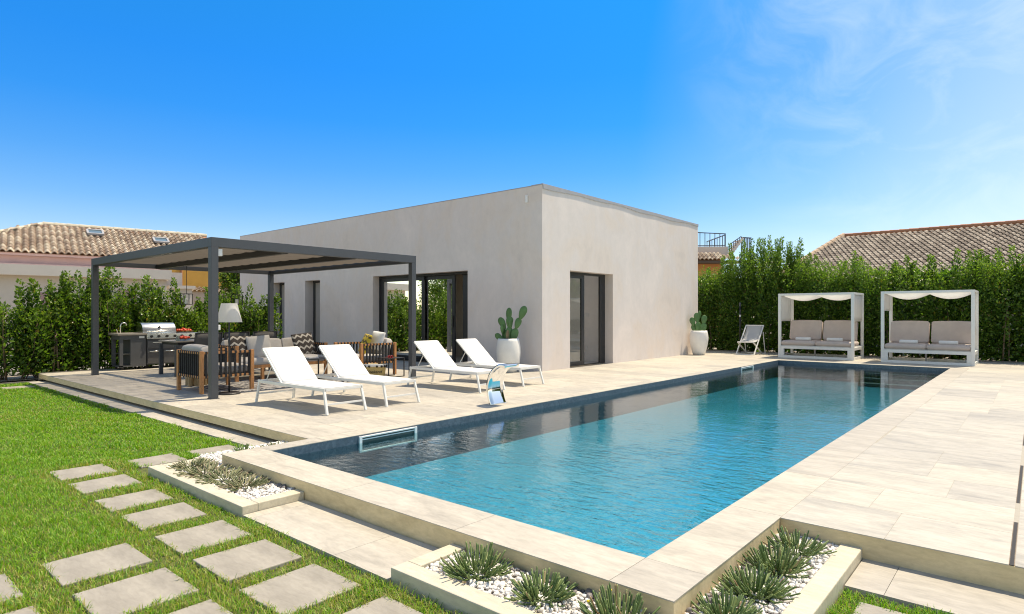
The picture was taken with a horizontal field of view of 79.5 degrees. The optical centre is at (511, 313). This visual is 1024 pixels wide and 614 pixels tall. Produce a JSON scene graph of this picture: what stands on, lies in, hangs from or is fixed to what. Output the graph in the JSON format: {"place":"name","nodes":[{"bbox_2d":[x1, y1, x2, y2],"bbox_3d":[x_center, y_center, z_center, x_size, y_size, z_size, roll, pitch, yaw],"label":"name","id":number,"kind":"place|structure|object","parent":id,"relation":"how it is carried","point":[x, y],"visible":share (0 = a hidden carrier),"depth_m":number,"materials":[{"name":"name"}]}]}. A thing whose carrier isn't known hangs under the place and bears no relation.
{"place":"outdoors","nodes":[
{"label":"outdoors","id":0,"kind":"place"},
{"bbox_2d":[0,222,206,269],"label":"neighbour house","id":1,"kind":"structure","parent":0,"point":[57,244],"depth_m":23.91,"materials":[{"name":"ceramic"}]},
{"bbox_2d":[172,270,227,310],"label":"ochre house","id":2,"kind":"structure","parent":0,"point":[198,280],"depth_m":32.43,"materials":[{"name":"paint"}]},
{"bbox_2d":[0,382,953,613],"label":"lawn ground","id":3,"kind":"structure","parent":0,"point":[145,470],"depth_m":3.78,"materials":[{"name":"plant"}]},
{"bbox_2d":[0,574,22,602],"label":"stepping stone","id":4,"kind":"object","parent":3,"relation":"on","point":[5,588],"visible":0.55,"depth_m":3.24,"materials":[{"name":"stone"}]},
{"bbox_2d":[5,606,38,613],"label":"stepping stone","id":5,"kind":"object","parent":3,"relation":"on","point":[28,610],"visible":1,"depth_m":2.99,"materials":[{"name":"stone"}]},
{"bbox_2d":[48,464,116,481],"bbox_3d":[-3.943,1.471,5.661,0.450,0.045,0.430,0,0,41],"label":"stepping stone","id":6,"kind":"object","parent":3,"relation":"on","point":[72,473],"visible":0.48,"depth_m":5.65,"materials":[{"name":"stone"}]},
{"bbox_2d":[42,543,151,588],"bbox_3d":[-2.418,1.469,3.590,0.440,0.045,0.440,0,0,41],"label":"stepping stone","id":7,"kind":"object","parent":3,"relation":"on","point":[87,565],"visible":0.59,"depth_m":3.57,"materials":[{"name":"stone"}]},
{"bbox_2d":[71,474,141,494],"bbox_3d":[-3.479,1.469,5.265,0.430,0.046,0.430,0,0,40],"label":"stepping stone","id":8,"kind":"object","parent":3,"relation":"on","point":[93,485],"visible":0.63,"depth_m":5.25,"materials":[{"name":"stone"}]},
{"bbox_2d":[94,489,172,512],"bbox_3d":[-2.958,1.473,4.821,0.400,0.046,0.430,0,0,41],"label":"stepping stone","id":9,"kind":"object","parent":3,"relation":"on","point":[120,502],"visible":0.61,"depth_m":4.81,"materials":[{"name":"stone"}]},
{"bbox_2d":[72,567,198,613],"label":"stepping stone","id":10,"kind":"object","parent":3,"relation":"on","point":[135,592],"visible":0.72,"depth_m":3.19,"materials":[{"name":"stone"}]},
{"bbox_2d":[128,453,184,468],"bbox_3d":[-3.521,1.470,6.110,0.390,0.045,0.420,0,0,41],"label":"stepping stone","id":11,"kind":"object","parent":3,"relation":"on","point":[160,459],"visible":0.61,"depth_m":6.08,"materials":[{"name":"stone"}]},
{"bbox_2d":[120,502,206,530],"bbox_3d":[-2.510,1.470,4.438,0.420,0.045,0.430,0,0,41],"label":"stepping stone","id":12,"kind":"object","parent":3,"relation":"on","point":[169,513],"visible":0.61,"depth_m":4.42,"materials":[{"name":"stone"}]},
{"bbox_2d":[168,599,232,613],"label":"stepping stone","id":13,"kind":"object","parent":3,"relation":"on","point":[209,606],"visible":0.92,"depth_m":3.02,"materials":[{"name":"stone"}]},
{"bbox_2d":[154,520,251,555],"bbox_3d":[-2.016,1.469,4.022,0.430,0.045,0.440,0,0,41],"label":"stepping stone","id":14,"kind":"object","parent":3,"relation":"on","point":[184,540],"visible":0.63,"depth_m":4.00,"materials":[{"name":"stone"}]},
{"bbox_2d":[192,539,301,583],"bbox_3d":[-1.564,1.466,3.643,0.450,0.046,0.450,0,-1,41],"label":"stepping stone","id":15,"kind":"object","parent":3,"relation":"on","point":[262,555],"visible":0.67,"depth_m":3.62,"materials":[{"name":"stone"}]},
{"bbox_2d":[239,564,360,613],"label":"stepping stone","id":16,"kind":"object","parent":3,"relation":"on","point":[308,584],"visible":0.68,"depth_m":3.25,"materials":[{"name":"stone"}]},
{"bbox_2d":[343,596,422,613],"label":"stepping stone","id":17,"kind":"object","parent":3,"relation":"on","point":[384,605],"visible":0.96,"depth_m":3.03,"materials":[{"name":"stone"}]},
{"bbox_2d":[167,440,838,613],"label":"gravel","id":18,"kind":"structure","parent":0,"point":[494,584],"depth_m":3.21,"materials":[{"name":"gravel"}]},
{"bbox_2d":[166,457,218,470],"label":"succulent","id":19,"kind":"object","parent":18,"relation":"on","point":[181,466],"visible":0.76,"depth_m":5.59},
{"bbox_2d":[173,461,233,477],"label":"succulent","id":20,"kind":"object","parent":18,"relation":"on","point":[195,472],"visible":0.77,"depth_m":5.37,"materials":[{"name":"plant"}]},
{"bbox_2d":[192,466,255,484],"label":"succulent","id":21,"kind":"object","parent":18,"relation":"on","point":[212,476],"visible":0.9,"depth_m":5.21,"materials":[{"name":"plant"}]},
{"bbox_2d":[214,474,272,491],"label":"succulent","id":22,"kind":"object","parent":18,"relation":"on","point":[235,485],"visible":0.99,"depth_m":4.97,"materials":[{"name":"plant"}]},
{"bbox_2d":[439,541,513,583],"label":"succulent","id":23,"kind":"object","parent":18,"relation":"on","point":[462,566],"visible":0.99,"depth_m":3.29,"materials":[{"name":"plant"}]},
{"bbox_2d":[503,566,578,609],"bbox_3d":[0.142,1.334,3.022,0.348,0.137,0.367,0,0,12],"label":"succulent","id":24,"kind":"object","parent":18,"relation":"on","point":[529,588],"visible":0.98,"depth_m":3.04,"materials":[{"name":"plant"}]},
{"bbox_2d":[577,582,659,613],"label":"succulent","id":25,"kind":"object","parent":18,"relation":"on","point":[604,605],"visible":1,"depth_m":2.78,"materials":[{"name":"green plant"}]},
{"bbox_2d":[691,586,762,613],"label":"succulent","id":26,"kind":"object","parent":18,"relation":"on","point":[734,602],"visible":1,"depth_m":2.85,"materials":[{"name":"plant"}]},
{"bbox_2d":[712,560,800,604],"bbox_3d":[1.219,1.322,3.085,0.402,0.160,0.390,0,0,40],"label":"succulent","id":27,"kind":"object","parent":18,"relation":"on","point":[769,591],"visible":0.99,"depth_m":3.05,"materials":[{"name":"plant"}]},
{"bbox_2d":[737,539,813,578],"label":"succulent","id":28,"kind":"object","parent":18,"relation":"on","point":[780,562],"visible":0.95,"depth_m":3.34,"materials":[{"name":"plant"}]},
{"bbox_2d":[762,525,836,558],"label":"succulent","id":29,"kind":"object","parent":18,"relation":"on","point":[791,542],"visible":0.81,"depth_m":3.63,"materials":[{"name":"plant"}]},
{"bbox_2d":[41,351,970,438],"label":"terrace","id":30,"kind":"structure","parent":0,"point":[301,414],"depth_m":10.30,"materials":[{"name":"tile"}]},
{"bbox_2d":[108,322,146,369],"bbox_3d":[-9.062,0.749,14.512,0.650,1.102,0.605,0,0,40],"label":"sink unit","id":31,"kind":"object","parent":30,"relation":"on","point":[132,349],"visible":1,"depth_m":14.41,"materials":[{"name":"metal"}]},
{"bbox_2d":[136,322,196,367],"bbox_3d":[-8.450,0.752,15.143,0.642,1.094,1.240,0,0,40],"label":"grill","id":32,"kind":"object","parent":30,"relation":"on","point":[155,331],"visible":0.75,"depth_m":14.81,"materials":[{"name":"silver metal"}]},
{"bbox_2d":[148,341,173,362],"bbox_3d":[-8.406,0.905,14.842,0.016,0.530,0.680,0,0,40],"label":"cabinet door","id":33,"kind":"structure","parent":32,"relation":"in","point":[153,357],"depth_m":14.74,"materials":[{"name":"grey metal"}]},
{"bbox_2d":[183,332,222,376],"bbox_3d":[-6.319,0.839,12.602,0.609,0.924,0.555,0,0,40],"label":"dining chair","id":34,"kind":"object","parent":30,"relation":"on","point":[201,338],"visible":0.25,"depth_m":12.34,"materials":[{"name":"fabric"}]},
{"bbox_2d":[158,338,272,376],"bbox_3d":[-6.583,0.932,13.773,0.920,0.735,2.120,0,0,40],"label":"dining table","id":35,"kind":"object","parent":30,"relation":"on","point":[175,343],"visible":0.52,"depth_m":13.04,"materials":[{"name":"metal"}]},
{"bbox_2d":[218,303,241,394],"bbox_3d":[-4.590,0.565,9.994,0.390,1.470,0.390,0,0,40],"label":"floor lamp","id":36,"kind":"object","parent":30,"relation":"on","point":[229,312],"visible":0.96,"depth_m":9.89,"materials":[{"name":"fabric"}]},
{"bbox_2d":[223,332,249,340],"bbox_3d":[-5.963,0.839,13.050,0.609,0.924,0.555,0,0,38],"label":"dining chair","id":37,"kind":"object","parent":30,"relation":"on","point":[236,334],"visible":0.24,"depth_m":12.84,"materials":[{"name":"black metal"}]},
{"bbox_2d":[91,237,415,399],"bbox_3d":[-5.440,0.065,12.760,5.779,2.470,4.079,0,0,40],"label":"pergola","id":38,"kind":"object","parent":30,"relation":"on","point":[212,256],"visible":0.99,"depth_m":12.18,"materials":[{"name":"metal"}]},
{"bbox_2d":[180,266,192,304],"bbox_3d":[-6.869,-0.613,12.992,0.182,0.837,0.182,0,0,40],"label":"lantern","id":39,"kind":"object","parent":38,"relation":"hanging from","point":[186,301],"visible":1,"depth_m":12.98,"materials":[{"name":"black metal"}]},
{"bbox_2d":[252,331,277,370],"bbox_3d":[-5.541,0.839,13.513,0.609,0.924,0.555,0,0,42],"label":"dining chair","id":40,"kind":"object","parent":30,"relation":"on","point":[272,334],"visible":0.23,"depth_m":13.35,"materials":[{"name":"black metal"}]},
{"bbox_2d":[218,337,327,381],"bbox_3d":[-4.917,0.904,12.692,0.880,0.792,1.980,0,0,40],"label":"sofa","id":41,"kind":"object","parent":30,"relation":"on","point":[261,363],"visible":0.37,"depth_m":12.82,"materials":[{"name":"fabric"}]},
{"bbox_2d":[227,336,250,356],"bbox_3d":[-5.373,0.650,12.188,0.146,0.440,0.460,-23,-16,38],"label":"pillow","id":42,"kind":"object","parent":41,"relation":"on","point":[240,341],"visible":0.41,"depth_m":12.13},
{"bbox_2d":[245,335,270,356],"bbox_3d":[-5.074,0.660,12.353,0.460,0.440,0.146,-6,-10,-41],"label":"pillow","id":43,"kind":"object","parent":41,"relation":"on","point":[257,344],"visible":0.66,"depth_m":12.29,"materials":[{"name":"grey fabric"}]},
{"bbox_2d":[291,332,316,353],"bbox_3d":[-4.450,0.640,13.161,0.146,0.460,0.500,-24,-9,33],"label":"pillow","id":44,"kind":"object","parent":41,"relation":"on","point":[304,342],"visible":0.79,"depth_m":13.11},
{"bbox_2d":[187,373,393,391],"bbox_3d":[-4.182,1.294,11.920,1.700,0.010,3.440,0,0,40],"label":"rug","id":45,"kind":"object","parent":30,"relation":"on","point":[241,385],"visible":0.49,"depth_m":10.93,"materials":[{"name":"fabric"}]},
{"bbox_2d":[185,377,207,386],"bbox_3d":[-5.699,1.140,11.192,0.433,0.320,0.409,0,0,40],"label":"log stool","id":46,"kind":"object","parent":45,"relation":"on","point":[189,381],"visible":0.35,"depth_m":11.03,"materials":[{"name":"brown wood"}]},
{"bbox_2d":[176,344,253,393],"bbox_3d":[-5.093,0.904,10.575,0.950,0.792,0.900,0,0,40],"label":"lounge chair","id":47,"kind":"object","parent":45,"relation":"on","point":[192,360],"visible":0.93,"depth_m":10.33,"materials":[{"name":"brown wood"}]},
{"bbox_2d":[334,338,396,373],"bbox_3d":[-3.158,0.904,13.242,0.980,0.792,0.920,0,0,40],"label":"lounge chair","id":48,"kind":"object","parent":45,"relation":"on","point":[386,349],"visible":0.52,"depth_m":13.06,"materials":[{"name":"brown wood"}]},
{"bbox_2d":[358,334,371,353],"bbox_3d":[-3.158,0.640,13.242,0.146,0.420,0.440,25,-9,-27],"label":"pillow","id":49,"kind":"object","parent":48,"relation":"on","point":[367,338],"visible":0.64,"depth_m":13.09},
{"bbox_2d":[368,331,385,350],"bbox_3d":[-2.922,0.580,13.303,0.146,0.400,0.460,24,-13,-41],"label":"pillow","id":50,"kind":"object","parent":48,"relation":"on","point":[378,337],"visible":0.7,"depth_m":13.20,"materials":[{"name":"white fabric"}]},
{"bbox_2d":[363,363,386,375],"bbox_3d":[-2.817,1.161,12.609,0.531,0.277,0.306,0,0,-1],"label":"beach bag","id":51,"kind":"object","parent":45,"relation":"on","point":[376,369],"visible":0.83,"depth_m":12.49,"materials":[{"name":"wicker"}]},
{"bbox_2d":[255,346,366,415],"bbox_3d":[-2.870,0.900,8.690,1.877,0.807,0.626,0,0,40],"label":"sun lounger","id":52,"kind":"object","parent":30,"relation":"on","point":[290,367],"visible":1,"depth_m":8.88,"materials":[{"name":"white paint"}]},
{"bbox_2d":[311,344,419,406],"bbox_3d":[-2.265,0.900,9.398,1.877,0.807,0.626,0,0,40],"label":"sun lounger","id":53,"kind":"object","parent":30,"relation":"on","point":[345,362],"visible":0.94,"depth_m":9.56,"materials":[{"name":"white paint"}]},
{"bbox_2d":[378,357,404,376],"bbox_3d":[-2.494,1.103,12.741,0.340,0.395,0.420,0,0,40],"label":"side table","id":54,"kind":"object","parent":30,"relation":"on","point":[394,358],"visible":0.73,"depth_m":12.77,"materials":[{"name":"black metal"}]},
{"bbox_2d":[407,340,505,392],"bbox_3d":[-1.019,0.900,10.904,1.877,0.807,0.626,0,0,41],"label":"sun lounger","id":55,"kind":"object","parent":30,"relation":"on","point":[434,353],"visible":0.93,"depth_m":11.11,"materials":[{"name":"white paint"}]},
{"bbox_2d":[449,338,544,386],"bbox_3d":[-0.320,0.900,11.753,1.877,0.807,0.626,0,0,39],"label":"sun lounger","id":56,"kind":"object","parent":30,"relation":"on","point":[475,351],"visible":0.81,"depth_m":11.93,"materials":[{"name":"white paint"}]},
{"bbox_2d":[486,363,518,405],"bbox_3d":[-0.133,1.005,8.818,0.362,0.608,0.350,0,0,40],"label":"water spout","id":57,"kind":"object","parent":30,"relation":"on","point":[494,387],"visible":1,"depth_m":8.84,"materials":[{"name":"metal"}]},
{"bbox_2d":[496,338,520,372],"bbox_3d":[-0.079,0.925,13.768,0.550,0.750,0.550,0,0,40],"label":"plant pot","id":58,"kind":"object","parent":30,"relation":"on","point":[508,350],"visible":0.87,"depth_m":13.54,"materials":[{"name":"white ceramic"}]},
{"bbox_2d":[495,306,526,339],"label":"cactus","id":59,"kind":"object","parent":58,"relation":"in","point":[508,332],"visible":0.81,"depth_m":13.75,"materials":[{"name":"plant"}]},
{"bbox_2d":[689,330,707,354],"bbox_3d":[5.934,0.915,19.548,0.580,0.770,0.580,0,0,40],"label":"plant pot","id":60,"kind":"object","parent":30,"relation":"on","point":[698,342],"visible":0.95,"depth_m":19.34,"materials":[{"name":"white ceramic"}]},
{"bbox_2d":[689,311,706,330],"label":"cactus","id":61,"kind":"object","parent":60,"relation":"in","point":[698,326],"visible":0.88,"depth_m":19.53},
{"bbox_2d":[739,303,740,351],"bbox_3d":[7.678,0.460,20.729,0.070,1.680,0.070,0,0,40],"label":"shower","id":62,"kind":"object","parent":30,"relation":"on","point":[739,325],"visible":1,"depth_m":20.71,"materials":[{"name":"black metal"}]},
{"bbox_2d":[736,325,765,354],"bbox_3d":[7.701,0.840,19.893,0.644,0.954,0.990,0,0,40],"label":"deck chair","id":63,"kind":"object","parent":30,"relation":"on","point":[752,333],"visible":0.99,"depth_m":20.00,"materials":[{"name":"fabric"}]},
{"bbox_2d":[778,292,863,360],"bbox_3d":[9.152,0.350,18.259,2.025,1.900,1.297,0,0,40],"label":"daybed","id":64,"kind":"object","parent":30,"relation":"on","point":[845,330],"visible":1,"depth_m":18.10,"materials":[{"name":"white paint"}]},
{"bbox_2d":[881,290,978,365],"bbox_3d":[11.102,0.350,16.384,2.025,1.900,1.297,0,0,40],"label":"daybed","id":65,"kind":"object","parent":30,"relation":"on","point":[965,334],"visible":0.99,"depth_m":16.23,"materials":[{"name":"white paint"}]},
{"bbox_2d":[939,341,957,344],"bbox_3d":[11.253,0.743,15.875,0.400,0.094,0.186,0,0,42],"label":"towel","id":66,"kind":"object","parent":65,"relation":"on","point":[949,342],"visible":1,"depth_m":15.79,"materials":[{"name":"white fabric"}]},
{"bbox_2d":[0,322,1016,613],"bbox_3d":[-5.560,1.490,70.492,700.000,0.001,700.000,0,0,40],"label":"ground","id":67,"kind":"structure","parent":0,"point":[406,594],"depth_m":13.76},
{"bbox_2d":[0,375,37,381],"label":"shrub bed soil","id":68,"kind":"object","parent":67,"relation":"on","point":[16,378],"depth_m":13.61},
{"bbox_2d":[0,278,53,380],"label":"shrub","id":69,"kind":"object","parent":68,"relation":"on","point":[9,330],"visible":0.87,"depth_m":13.33,"materials":[{"name":"green plant"}]},
{"bbox_2d":[11,278,83,377],"bbox_3d":[-10.473,0.322,13.892,0.963,2.226,1.381,0,0,40],"label":"shrub","id":70,"kind":"object","parent":68,"relation":"on","point":[44,307],"visible":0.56,"depth_m":13.78,"materials":[{"name":"green plant"}]},
{"bbox_2d":[52,331,59,371],"bbox_3d":[-10.226,0.905,13.801,0.075,1.052,0.148,0,0,40],"label":"tree stake","id":71,"kind":"object","parent":68,"relation":"on","point":[55,349],"visible":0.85,"depth_m":13.80,"materials":[{"name":"wood"}]},
{"bbox_2d":[34,278,101,372],"bbox_3d":[-10.285,0.297,14.206,1.064,2.277,1.363,0,0,40],"label":"shrub","id":72,"kind":"object","parent":68,"relation":"on","point":[50,293],"visible":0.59,"depth_m":14.01,"materials":[{"name":"green plant"}]},
{"bbox_2d":[55,269,110,370],"bbox_3d":[-10.098,0.176,14.543,1.054,2.516,1.214,0,0,40],"label":"shrub","id":73,"kind":"object","parent":68,"relation":"on","point":[85,298],"visible":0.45,"depth_m":14.37,"materials":[{"name":"green plant"}]},
{"bbox_2d":[83,266,136,368],"bbox_3d":[-9.804,0.084,14.991,1.042,2.699,1.131,0,0,26],"label":"shrub","id":74,"kind":"object","parent":68,"relation":"on","point":[116,310],"visible":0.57,"depth_m":14.88,"materials":[{"name":"green plant"}]},
{"bbox_2d":[111,275,164,368],"bbox_3d":[-9.438,0.229,15.419,1.100,2.411,1.266,0,0,40],"label":"shrub","id":75,"kind":"object","parent":68,"relation":"on","point":[140,309],"visible":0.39,"depth_m":15.45,"materials":[{"name":"green plant"}]},
{"bbox_2d":[140,274,184,364],"bbox_3d":[-9.065,0.205,16.059,1.116,2.460,1.246,0,0,40],"label":"shrub","id":76,"kind":"object","parent":68,"relation":"on","point":[171,314],"visible":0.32,"depth_m":16.00,"materials":[{"name":"green plant"}]},
{"bbox_2d":[173,292,205,363],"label":"shrub","id":77,"kind":"object","parent":68,"relation":"on","point":[191,317],"visible":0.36,"depth_m":16.31,"materials":[{"name":"green plant"}]},
{"bbox_2d":[194,286,238,337],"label":"shrub","id":78,"kind":"object","parent":68,"relation":"on","point":[224,326],"visible":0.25,"depth_m":16.97,"materials":[{"name":"green plant"}]},
{"bbox_2d":[218,283,256,335],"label":"shrub","id":79,"kind":"object","parent":68,"relation":"on","point":[241,327],"visible":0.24,"depth_m":17.57,"materials":[{"name":"green plant"}]},
{"bbox_2d":[240,283,283,338],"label":"shrub","id":80,"kind":"object","parent":68,"relation":"on","point":[259,315],"visible":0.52,"depth_m":17.77,"materials":[{"name":"green plant"}]},
{"bbox_2d":[0,264,195,355],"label":"flat annex","id":81,"kind":"object","parent":67,"relation":"on","point":[10,274],"visible":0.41,"depth_m":21.74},
{"bbox_2d":[186,445,234,456],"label":"stepping stone","id":82,"kind":"object","parent":67,"relation":"on","point":[203,451],"visible":0.39,"depth_m":6.58,"materials":[{"name":"stone"}]},
{"bbox_2d":[204,272,239,305],"bbox_3d":[-13.145,-0.938,29.470,2.992,4.786,3.350,0,0,40],"label":"tree","id":83,"kind":"object","parent":67,"relation":"on","point":[227,280],"visible":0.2,"depth_m":28.60,"materials":[{"name":"green plant"}]},
{"bbox_2d":[148,457,303,518],"bbox_3d":[-2.453,1.435,5.173,1.790,0.110,0.493,0,0,40],"label":"planter","id":84,"kind":"object","parent":67,"relation":"on","point":[234,504],"visible":0.56,"depth_m":4.74,"materials":[{"name":"stone"}]},
{"bbox_2d":[222,455,779,613],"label":"pool surround wall","id":85,"kind":"structure","parent":67,"relation":"on","point":[418,530],"depth_m":3.73,"materials":[{"name":"stone"}]},
{"bbox_2d":[0,350,1023,383],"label":"kerb","id":86,"kind":"structure","parent":67,"relation":"on","point":[706,350],"depth_m":16.40,"materials":[{"name":"stone"}]},
{"bbox_2d":[39,374,1023,594],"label":"terrace base","id":87,"kind":"object","parent":67,"relation":"on","point":[1009,578],"visible":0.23,"depth_m":3.54,"materials":[{"name":"stone"}]},
{"bbox_2d":[240,183,698,370],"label":"house","id":88,"kind":"structure","parent":87,"relation":"on","point":[586,280],"depth_m":16.69,"materials":[{"name":"paint"}]},
{"bbox_2d":[280,283,284,338],"bbox_3d":[-7.948,0.105,21.723,0.880,2.390,0.060,0,0,40],"label":"window","id":89,"kind":"structure","parent":88,"relation":"in","point":[282,285],"depth_m":21.91,"materials":[{"name":"metal"}]},
{"bbox_2d":[313,281,319,341],"bbox_3d":[-6.287,0.105,20.304,0.890,2.390,0.060,0,0,40],"label":"window","id":90,"kind":"structure","parent":88,"relation":"in","point":[316,284],"depth_m":20.49,"materials":[{"name":"metal"}]},
{"bbox_2d":[379,271,467,362],"bbox_3d":[-2.400,0.105,16.933,3.880,2.390,0.140,0,0,40],"label":"sliding door","id":91,"kind":"structure","parent":88,"relation":"in","point":[435,292],"depth_m":16.95,"materials":[{"name":"glass"}]},
{"bbox_2d":[570,272,604,366],"bbox_3d":[1.819,0.130,15.668,0.060,2.340,1.955,0,0,40],"label":"pool door","id":92,"kind":"structure","parent":88,"relation":"in","point":[601,278],"depth_m":16.22,"materials":[{"name":"glass"}]},
{"bbox_2d":[273,360,949,476],"bbox_3d":[4.094,1.538,10.285,3.990,0.463,15.080,0,0,40],"label":"pool basin","id":93,"kind":"object","parent":67,"relation":"in","point":[310,451],"visible":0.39,"depth_m":7.55,"materials":[{"name":"tile"}]},
{"bbox_2d":[359,426,416,452],"bbox_3d":[-1.389,1.405,6.912,0.052,0.173,0.806,0,0,40],"label":"skimmer","id":94,"kind":"object","parent":93,"relation":"attached to","point":[389,435],"visible":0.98,"depth_m":6.88,"materials":[{"name":"white plastic"}]},
{"bbox_2d":[221,359,968,602],"bbox_3d":[4.116,1.303,10.224,4.517,0.006,15.716,0,0,40],"label":"pool coping","id":95,"kind":"object","parent":93,"relation":"on","point":[675,570],"visible":1,"depth_m":4.09,"materials":[{"name":"stone"}]},
{"bbox_2d":[391,543,861,613],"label":"planter","id":96,"kind":"object","parent":67,"relation":"on","point":[821,591],"visible":0.75,"depth_m":3.15,"materials":[{"name":"stone"}]},
{"bbox_2d":[698,232,751,332],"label":"orange house","id":97,"kind":"structure","parent":67,"relation":"on","point":[710,256],"depth_m":36.82,"materials":[{"name":"ceramic"}]},
{"bbox_2d":[853,602,904,613],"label":"stepping stone","id":98,"kind":"object","parent":67,"relation":"on","point":[870,609],"visible":0.95,"depth_m":3.00,"materials":[{"name":"stone"}]},
{"bbox_2d":[0,0,1023,307],"label":"sky","id":99,"kind":"structure","parent":0,"point":[814,121],"materials":[{"name":"blue"}]},
{"bbox_2d":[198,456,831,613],"bbox_3d":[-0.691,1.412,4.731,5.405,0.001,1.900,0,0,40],"label":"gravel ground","id":100,"kind":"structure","parent":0,"point":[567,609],"depth_m":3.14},
{"bbox_2d":[233,443,253,450],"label":"succulent","id":101,"kind":"object","parent":100,"relation":"on","point":[242,447],"visible":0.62,"depth_m":6.25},
{"bbox_2d":[29,381,1023,613],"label":"pavement","id":102,"kind":"structure","parent":0,"point":[374,550],"depth_m":3.76,"materials":[{"name":"stone"}]},
{"bbox_2d":[304,363,942,554],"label":"pool water","id":103,"kind":"structure","parent":0,"point":[797,388],"depth_m":8.50,"materials":[{"name":"liquid"}]},
{"bbox_2d":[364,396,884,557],"bbox_3d":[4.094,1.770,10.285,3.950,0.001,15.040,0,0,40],"label":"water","id":104,"kind":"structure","parent":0,"point":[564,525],"depth_m":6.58,"materials":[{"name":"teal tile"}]},
{"bbox_2d":[707,349,1016,361],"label":"hedge soil","id":105,"kind":"structure","parent":0,"point":[876,355],"depth_m":19.48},
{"bbox_2d":[698,235,1023,361],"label":"hedge","id":106,"kind":"object","parent":105,"relation":"on","point":[751,287],"visible":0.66,"depth_m":19.04,"materials":[{"name":"green plant"}]},
{"bbox_2d":[781,362,1023,568],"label":"terrace","id":107,"kind":"structure","parent":0,"point":[971,514],"depth_m":4.83,"materials":[{"name":"grey stone"}]},
{"bbox_2d":[785,369,1023,562],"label":"terrace joint","id":108,"kind":"object","parent":107,"relation":"on","point":[1017,512],"visible":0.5,"depth_m":4.41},
{"bbox_2d":[1009,522,1017,565],"bbox_3d":[2.867,1.306,3.515,0.023,0.011,0.862,0,0,40],"label":"drain slot","id":109,"kind":"object","parent":107,"relation":"in","point":[1013,545],"visible":0.98,"depth_m":3.47,"materials":[{"name":"black"}]},
{"bbox_2d":[1016,465,1023,502],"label":"drain slot","id":110,"kind":"object","parent":107,"relation":"in","point":[1018,497],"visible":0.95,"depth_m":4.67,"materials":[{"name":"black"}]},
{"bbox_2d":[782,219,1023,350],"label":"tiled house","id":111,"kind":"structure","parent":0,"point":[875,249],"depth_m":25.87,"materials":[{"name":"tile"}]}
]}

